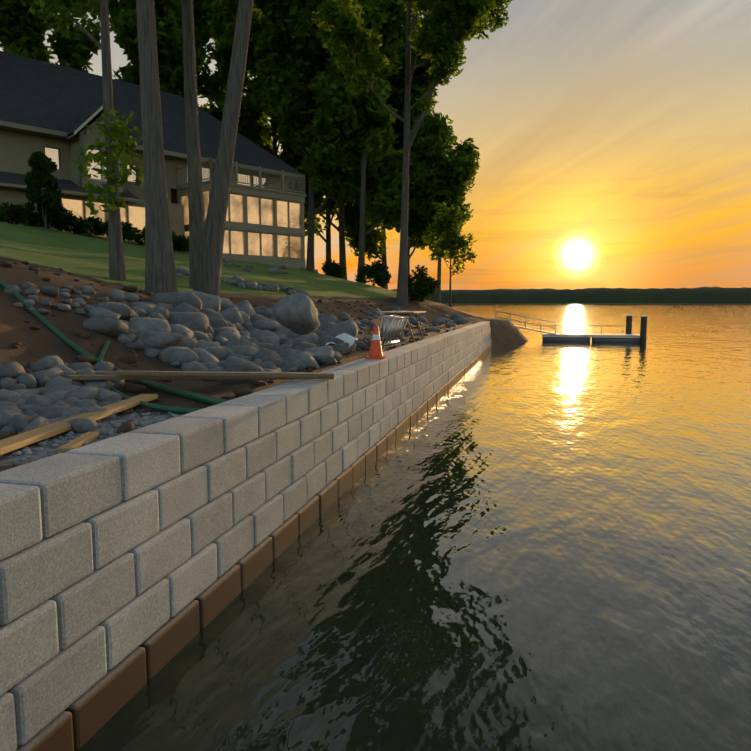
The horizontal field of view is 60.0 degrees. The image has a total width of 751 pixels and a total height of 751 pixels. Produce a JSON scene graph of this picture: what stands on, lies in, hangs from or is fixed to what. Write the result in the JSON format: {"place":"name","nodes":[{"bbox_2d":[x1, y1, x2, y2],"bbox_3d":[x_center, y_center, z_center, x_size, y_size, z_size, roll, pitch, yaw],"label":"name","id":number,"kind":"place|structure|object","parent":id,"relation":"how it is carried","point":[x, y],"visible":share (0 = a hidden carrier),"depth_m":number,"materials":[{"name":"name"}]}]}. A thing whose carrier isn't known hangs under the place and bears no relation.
{"place":"outdoors","nodes":[
{"label":"outdoors","id":0,"kind":"place"},
{"bbox_2d":[0,222,750,471],"bbox_3d":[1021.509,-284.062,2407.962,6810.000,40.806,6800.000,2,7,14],"label":"ground","id":1,"kind":"structure","parent":0,"point":[83,259],"depth_m":14.61,"materials":[{"name":"brown soil"}]},
{"bbox_2d":[0,202,19,223],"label":"hedge stems","id":2,"kind":"object","parent":1,"relation":"on","point":[7,215],"visible":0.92,"depth_m":26.11,"materials":[{"name":"green plant"}]},
{"bbox_2d":[9,203,42,226],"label":"hedge stems","id":3,"kind":"object","parent":1,"relation":"on","point":[25,217],"visible":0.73,"depth_m":26.52,"materials":[{"name":"green plant"}]},
{"bbox_2d":[24,151,67,229],"bbox_3d":[-13.239,-7.444,26.105,1.566,3.131,1.334,-6,9,-44],"label":"tree","id":4,"kind":"object","parent":1,"relation":"on","point":[47,200],"visible":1,"depth_m":25.82,"materials":[{"name":"green plant"}]},
{"bbox_2d":[35,212,63,229],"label":"hedge stems","id":5,"kind":"object","parent":1,"relation":"on","point":[52,218],"visible":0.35,"depth_m":27.38,"materials":[{"name":"green plant"}]},
{"bbox_2d":[0,0,100,72],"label":"tree limbs","id":6,"kind":"object","parent":1,"relation":"on","point":[23,29],"visible":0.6,"depth_m":41.81,"materials":[{"name":"green plant"}]},
{"bbox_2d":[51,210,86,233],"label":"hedge stems","id":7,"kind":"object","parent":1,"relation":"on","point":[69,221],"visible":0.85,"depth_m":27.83,"materials":[{"name":"green plant"}]},
{"bbox_2d":[57,431,98,453],"bbox_3d":[-1.738,0.393,3.817,0.070,0.038,0.474,0,6,-4],"label":"lumber scrap","id":8,"kind":"object","parent":1,"relation":"on","point":[81,440],"visible":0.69,"depth_m":3.77,"materials":[{"name":"brown wood"}]},
{"bbox_2d":[0,394,157,454],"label":"lumber","id":9,"kind":"object","parent":1,"relation":"on","point":[15,442],"visible":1,"depth_m":4.08,"materials":[{"name":"brown wood"}]},
{"bbox_2d":[21,0,143,280],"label":"slim tree limbs","id":10,"kind":"object","parent":1,"relation":"on","point":[66,10],"visible":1,"depth_m":13.81,"materials":[{"name":"green plant"}]},
{"bbox_2d":[72,215,104,236],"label":"hedge stems","id":11,"kind":"object","parent":1,"relation":"on","point":[95,226],"visible":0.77,"depth_m":28.67,"materials":[{"name":"green plant"}]},
{"bbox_2d":[0,406,178,464],"bbox_3d":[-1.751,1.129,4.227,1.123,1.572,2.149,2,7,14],"label":"gravel pebbles","id":12,"kind":"object","parent":1,"relation":"on","point":[26,450],"visible":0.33,"depth_m":4.05,"materials":[{"name":"grey gravel"}]},
{"bbox_2d":[96,220,124,237],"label":"hedge stems","id":13,"kind":"object","parent":1,"relation":"on","point":[106,228],"visible":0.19,"depth_m":29.25,"materials":[{"name":"green plant"}]},
{"bbox_2d":[92,0,137,65],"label":"tree limbs","id":14,"kind":"object","parent":1,"relation":"on","point":[115,7],"depth_m":48.33,"materials":[{"name":"green plant"}]},
{"bbox_2d":[0,279,231,413],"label":"garden hose","id":15,"kind":"object","parent":1,"relation":"on","point":[202,398],"visible":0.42,"depth_m":6.10,"materials":[{"name":"green rubber"}]},
{"bbox_2d":[121,221,144,243],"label":"hedge stems","id":16,"kind":"object","parent":1,"relation":"on","point":[131,232],"visible":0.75,"depth_m":29.90,"materials":[{"name":"green plant"}]},
{"bbox_2d":[139,226,144,244],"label":"hedge stems","id":17,"kind":"object","parent":1,"relation":"on","point":[143,236],"visible":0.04,"depth_m":30.45,"materials":[{"name":"green plant"}]},
{"bbox_2d":[0,51,306,268],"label":"lake house","id":18,"kind":"structure","parent":1,"relation":"on","point":[49,110],"depth_m":33.54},
{"bbox_2d":[136,0,177,294],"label":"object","id":19,"kind":"object","parent":1,"relation":"on","point":[160,273],"visible":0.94,"depth_m":12.97,"materials":[{"name":"brown plant"}]},
{"bbox_2d":[111,0,214,97],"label":"tree limbs","id":20,"kind":"object","parent":1,"relation":"on","point":[168,21],"visible":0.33,"depth_m":41.16,"materials":[{"name":"green plant"}]},
{"bbox_2d":[172,230,177,242],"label":"hedge stems","id":21,"kind":"object","parent":1,"relation":"on","point":[174,237],"visible":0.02,"depth_m":31.18,"materials":[{"name":"green plant"}]},
{"bbox_2d":[173,234,188,252],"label":"hedge stems","id":22,"kind":"object","parent":1,"relation":"on","point":[181,243],"visible":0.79,"depth_m":31.57,"materials":[{"name":"green plant"}]},
{"bbox_2d":[181,0,205,287],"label":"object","id":23,"kind":"object","parent":1,"relation":"on","point":[197,219],"visible":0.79,"depth_m":16.91,"materials":[{"name":"brown plant"}]},
{"bbox_2d":[193,0,253,296],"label":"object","id":24,"kind":"object","parent":1,"relation":"on","point":[208,273],"visible":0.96,"depth_m":13.98,"materials":[{"name":"brown plant"}]},
{"bbox_2d":[0,282,469,434],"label":"riprap rock","id":25,"kind":"object","parent":1,"relation":"on","point":[192,331],"visible":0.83,"depth_m":8.12,"materials":[{"name":"grey stone"}]},
{"bbox_2d":[68,375,333,379],"bbox_3d":[-1.572,0.017,6.144,2.412,0.039,0.090,0,6,-19],"label":"lumber","id":26,"kind":"object","parent":25,"relation":"on","point":[93,377],"visible":0.58,"depth_m":6.00,"materials":[{"name":"brown wood"}]},
{"bbox_2d":[115,370,333,377],"bbox_3d":[-1.356,-0.012,6.035,1.974,0.038,0.090,1,6,-17],"label":"lumber","id":27,"kind":"object","parent":26,"relation":"attached to","point":[213,374],"visible":1,"depth_m":5.98,"materials":[{"name":"brown wood"}]},
{"bbox_2d":[272,294,319,334],"bbox_3d":[-1.178,-0.934,9.806,0.645,0.593,0.541,2,7,14],"label":"boulder","id":28,"kind":"object","parent":25,"relation":"on","point":[297,313],"visible":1,"depth_m":9.62,"materials":[{"name":"grey stone"}]},
{"bbox_2d":[326,333,358,347],"bbox_3d":[-0.543,-0.580,10.797,0.484,0.243,0.400,2,7,14],"label":"plastic sheet","id":29,"kind":"object","parent":25,"relation":"on","point":[347,338],"visible":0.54,"depth_m":10.81,"materials":[{"name":"white plastic"}]},
{"bbox_2d":[0,257,474,440],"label":"soil clods","id":30,"kind":"object","parent":1,"relation":"on","point":[128,426],"visible":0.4,"depth_m":7.15,"materials":[{"name":"brown soil"}]},
{"bbox_2d":[197,0,279,157],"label":"tree limbs","id":31,"kind":"object","parent":1,"relation":"on","point":[212,88],"visible":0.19,"depth_m":55.02,"materials":[{"name":"green plant"}]},
{"bbox_2d":[0,321,491,750],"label":"retaining wall blocks","id":32,"kind":"structure","parent":1,"relation":"on","point":[132,562],"depth_m":3.60,"materials":[{"name":"concrete"}]},
{"bbox_2d":[75,371,316,374],"bbox_3d":[-1.732,-0.016,6.388,2.387,0.038,0.091,0,6,-19],"label":"lumber","id":33,"kind":"object","parent":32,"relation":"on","point":[101,372],"visible":0.1,"depth_m":6.08,"materials":[{"name":"brown wood"}]},
{"bbox_2d":[365,325,386,358],"bbox_3d":[0.007,-0.472,9.064,0.270,0.460,0.270,2,7,14],"label":"traffic cone","id":34,"kind":"object","parent":32,"relation":"on","point":[375,350],"visible":0.98,"depth_m":9.01,"materials":[{"name":"orange plastic"}]},
{"bbox_2d":[175,257,317,296],"bbox_3d":[-5.279,-4.497,28.567,5.137,2.398,19.668,0,6,-4],"label":"garden rock","id":35,"kind":"object","parent":1,"relation":"on","point":[240,282],"visible":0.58,"depth_m":21.09,"materials":[{"name":"grey stone"}]},
{"bbox_2d":[201,0,314,191],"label":"tree limbs","id":36,"kind":"object","parent":1,"relation":"on","point":[251,126],"visible":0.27,"depth_m":51.13,"materials":[{"name":"green plant"}]},
{"bbox_2d":[279,154,347,274],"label":"tree limbs","id":37,"kind":"object","parent":1,"relation":"on","point":[333,207],"depth_m":58.80,"materials":[{"name":"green plant"}]},
{"bbox_2d":[253,0,376,270],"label":"tree","id":38,"kind":"object","parent":1,"relation":"on","point":[295,76],"visible":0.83,"depth_m":44.04,"materials":[{"name":"green plant"}]},
{"bbox_2d":[259,8,388,279],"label":"tree limbs","id":39,"kind":"object","parent":1,"relation":"on","point":[291,155],"visible":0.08,"depth_m":51.78,"materials":[{"name":"green plant"}]},
{"bbox_2d":[322,259,346,278],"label":"round shrub stems","id":40,"kind":"object","parent":1,"relation":"on","point":[333,269],"visible":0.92,"depth_m":38.97,"materials":[{"name":"green plant"}]},
{"bbox_2d":[305,0,426,283],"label":"tree","id":41,"kind":"object","parent":1,"relation":"on","point":[386,19],"visible":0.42,"depth_m":43.72,"materials":[{"name":"green plant"}]},
{"bbox_2d":[335,51,398,288],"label":"tree limbs","id":42,"kind":"object","parent":1,"relation":"on","point":[373,237],"visible":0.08,"depth_m":57.66,"materials":[{"name":"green plant"}]},
{"bbox_2d":[355,260,391,287],"bbox_3d":[-0.066,-5.833,37.413,2.078,1.637,2.000,-3,7,-22],"label":"shrub","id":43,"kind":"object","parent":1,"relation":"on","point":[379,274],"visible":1,"depth_m":37.14,"materials":[{"name":"green plant"}]},
{"bbox_2d":[379,314,408,345],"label":"aluminium frames","id":44,"kind":"structure","parent":1,"relation":"on","point":[394,326],"depth_m":12.93,"materials":[{"name":"silver metal"}]},
{"bbox_2d":[354,12,437,275],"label":"tree limbs","id":45,"kind":"object","parent":1,"relation":"on","point":[421,81],"visible":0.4,"depth_m":49.30,"materials":[{"name":"green plant"}]},
{"bbox_2d":[377,311,425,342],"bbox_3d":[0.596,-1.083,14.396,0.800,0.670,1.500,2,7,14],"label":"plywood table","id":46,"kind":"object","parent":1,"relation":"on","point":[405,313],"visible":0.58,"depth_m":13.84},
{"bbox_2d":[311,0,513,304],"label":"tree","id":47,"kind":"object","parent":1,"relation":"on","point":[447,32],"visible":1,"depth_m":28.30,"materials":[{"name":"green plant"}]},
{"bbox_2d":[408,265,440,302],"bbox_3d":[2.253,-4.604,32.680,2.068,1.886,2.374,2,7,14],"label":"shrub","id":48,"kind":"object","parent":1,"relation":"on","point":[422,286],"visible":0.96,"depth_m":32.11,"materials":[{"name":"green plant"}]},
{"bbox_2d":[409,109,481,302],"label":"tree","id":49,"kind":"object","parent":1,"relation":"on","point":[447,178],"visible":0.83,"depth_m":42.72,"materials":[{"name":"green plant"}]},
{"bbox_2d":[426,201,476,307],"bbox_3d":[4.194,-6.533,36.261,2.958,6.184,2.138,2,7,14],"label":"tree","id":50,"kind":"object","parent":1,"relation":"on","point":[447,222],"visible":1,"depth_m":35.89,"materials":[{"name":"green plant"}]},
{"bbox_2d":[391,286,750,302],"bbox_3d":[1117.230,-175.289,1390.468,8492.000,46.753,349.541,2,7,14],"label":"shore forest","id":51,"kind":"object","parent":1,"relation":"on","point":[705,294],"visible":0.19,"depth_m":1398.31,"materials":[{"name":"plant"}]},
{"bbox_2d":[0,0,750,289],"label":"sky","id":52,"kind":"structure","parent":0,"point":[612,138],"materials":[{"name":"orange"}]},
{"bbox_2d":[74,304,750,750],"bbox_3d":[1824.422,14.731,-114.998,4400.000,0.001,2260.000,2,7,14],"label":"lake water","id":53,"kind":"structure","parent":0,"point":[534,542],"depth_m":4.60,"materials":[{"name":"grey liquid"}]},
{"bbox_2d":[495,311,647,342],"bbox_3d":[10.100,-1.856,34.218,7.476,3.067,2.230,2,7,14],"label":"dock","id":54,"kind":"object","parent":53,"relation":"in","point":[628,336],"visible":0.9,"depth_m":33.55,"materials":[{"name":"metal"}]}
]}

